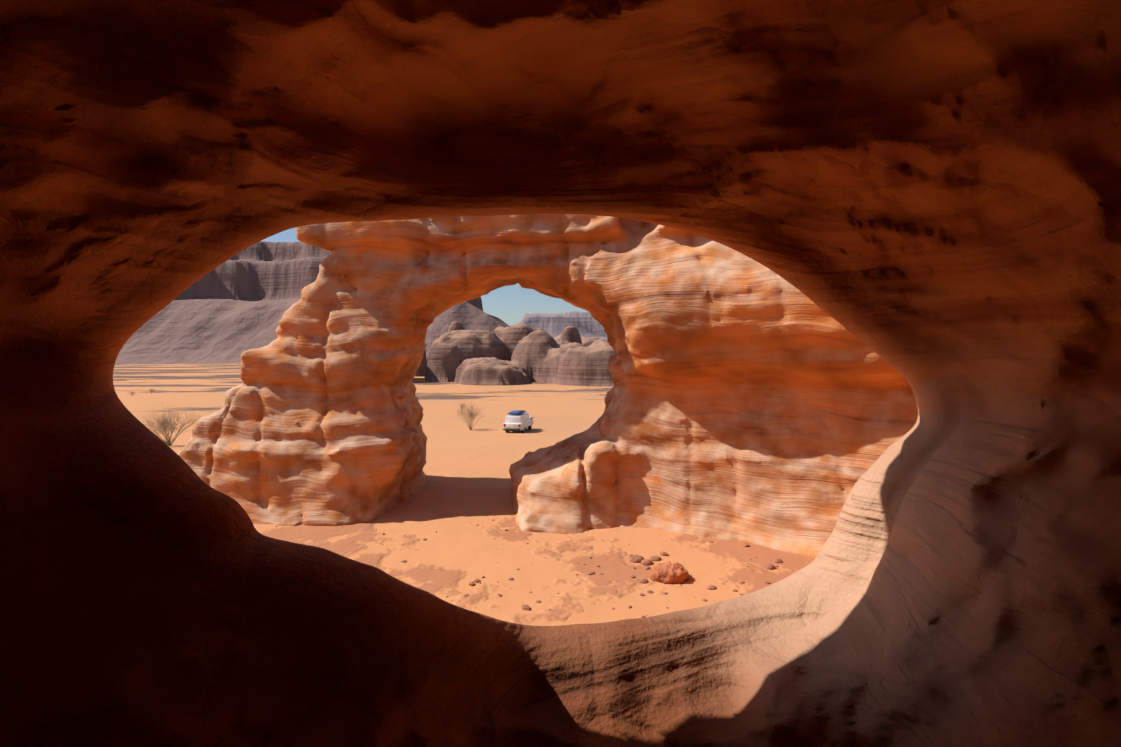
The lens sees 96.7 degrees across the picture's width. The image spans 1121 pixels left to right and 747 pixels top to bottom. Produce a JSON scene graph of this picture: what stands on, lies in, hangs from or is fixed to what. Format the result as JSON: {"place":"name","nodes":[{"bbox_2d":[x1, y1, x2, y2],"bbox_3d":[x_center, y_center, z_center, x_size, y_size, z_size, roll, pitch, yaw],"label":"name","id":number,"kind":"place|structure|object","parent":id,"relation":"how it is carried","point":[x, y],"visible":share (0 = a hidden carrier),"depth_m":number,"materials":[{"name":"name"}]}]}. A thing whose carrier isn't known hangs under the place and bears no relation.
{"place":"outdoors","nodes":[
{"label":"outdoors","id":0,"kind":"place"},
{"bbox_2d":[261,227,588,325],"label":"sky","id":1,"kind":"structure","parent":0,"point":[509,303],"materials":[{"name":"blue"}]},
{"bbox_2d":[113,363,813,625],"bbox_3d":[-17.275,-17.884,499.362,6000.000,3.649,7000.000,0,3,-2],"label":"ground","id":2,"kind":"structure","parent":0,"point":[459,496],"depth_m":15.50,"materials":[{"name":"orange sand"}]},
{"bbox_2d":[136,403,198,445],"bbox_3d":[-28.049,3.487,36.024,4.222,3.526,4.909,1,3,24],"label":"dry bush","id":3,"kind":"object","parent":2,"relation":"on","point":[165,428],"visible":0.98,"depth_m":35.85,"materials":[{"name":"brown plant"}]},
{"bbox_2d":[115,241,509,364],"bbox_3d":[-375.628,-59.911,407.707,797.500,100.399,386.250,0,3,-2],"label":"cliff","id":4,"kind":"structure","parent":2,"relation":"on","point":[231,310],"depth_m":341.16,"materials":[{"name":"grey stone"}]},
{"bbox_2d":[455,397,482,429],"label":"dry bush","id":5,"kind":"object","parent":2,"relation":"on","point":[473,417],"visible":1,"depth_m":54.04,"materials":[{"name":"brown plant"}]},
{"bbox_2d":[414,321,614,386],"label":"outcrop rock","id":6,"kind":"object","parent":2,"relation":"on","point":[519,354],"visible":0.35,"depth_m":133.65,"materials":[{"name":"grey stone"}]},
{"bbox_2d":[503,410,533,432],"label":"car","id":7,"kind":"object","parent":2,"relation":"on","point":[520,421],"visible":1,"depth_m":51.08,"materials":[{"name":"white paint"}]},
{"bbox_2d":[275,519,777,617],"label":"small rocks","id":8,"kind":"object","parent":2,"relation":"on","point":[523,606],"visible":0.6,"depth_m":12.87,"materials":[{"name":"brown stone"}]},
{"bbox_2d":[177,214,917,558],"bbox_3d":[2.314,-1.448,14.927,39.357,14.591,13.660,2,3,28],"label":"arch rock","id":9,"kind":"object","parent":2,"relation":"on","point":[747,400],"visible":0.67,"depth_m":16.77,"materials":[{"name":"orange stone"}]},
{"bbox_2d":[0,0,1120,746],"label":"cave rock","id":10,"kind":"object","parent":2,"relation":"on","point":[922,198],"visible":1,"depth_m":2.73,"materials":[{"name":"brown stone"}]},
{"bbox_2d":[630,554,643,562],"bbox_3d":[2.100,5.117,13.728,0.399,0.207,0.315,0,3,-2],"label":"pebble","id":11,"kind":"object","parent":2,"relation":"on","point":[636,558],"visible":0.79,"depth_m":13.62,"materials":[{"name":"brown stone"}]},
{"bbox_2d":[638,578,648,583],"bbox_3d":[2.080,5.197,12.477,0.256,0.130,0.207,0,3,-2],"label":"pebble","id":12,"kind":"object","parent":2,"relation":"on","point":[643,580],"visible":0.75,"depth_m":12.43,"materials":[{"name":"brown stone"}]},
{"bbox_2d":[641,559,652,564],"bbox_3d":[2.354,5.132,13.524,0.331,0.174,0.238,0,3,-2],"label":"pebble","id":13,"kind":"object","parent":2,"relation":"on","point":[646,562],"visible":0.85,"depth_m":13.46,"materials":[{"name":"brown stone"}]},
{"bbox_2d":[650,556,660,560],"bbox_3d":[2.631,5.126,13.781,0.325,0.150,0.234,0,3,-2],"label":"pebble","id":14,"kind":"object","parent":2,"relation":"on","point":[655,558],"visible":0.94,"depth_m":13.72,"materials":[{"name":"brown stone"}]},
{"bbox_2d":[649,561,688,583],"bbox_3d":[2.744,5.094,12.645,0.970,0.611,0.634,0,3,-2],"label":"boulder","id":15,"kind":"object","parent":2,"relation":"on","point":[668,572],"visible":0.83,"depth_m":12.44,"materials":[{"name":"orange stone"}]},
{"bbox_2d":[706,585,716,589],"bbox_3d":[3.673,5.214,12.127,0.263,0.109,0.176,0,3,-2],"label":"pebble","id":16,"kind":"object","parent":2,"relation":"on","point":[711,587],"visible":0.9,"depth_m":12.08,"materials":[{"name":"brown stone"}]},
{"bbox_2d":[763,564,775,569],"bbox_3d":[5.567,5.144,13.258,0.306,0.157,0.243,0,3,-2],"label":"pebble","id":17,"kind":"object","parent":2,"relation":"on","point":[769,566],"visible":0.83,"depth_m":13.19,"materials":[{"name":"brown stone"}]},
{"bbox_2d":[772,558,782,562],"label":"pebble","id":18,"kind":"object","parent":2,"relation":"on","point":[777,560],"visible":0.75,"depth_m":13.58,"materials":[{"name":"brown stone"}]},
{"bbox_2d":[520,311,606,339],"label":"mesa","id":19,"kind":"structure","parent":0,"point":[556,324],"depth_m":638.47,"materials":[{"name":"grey stone"}]}
]}

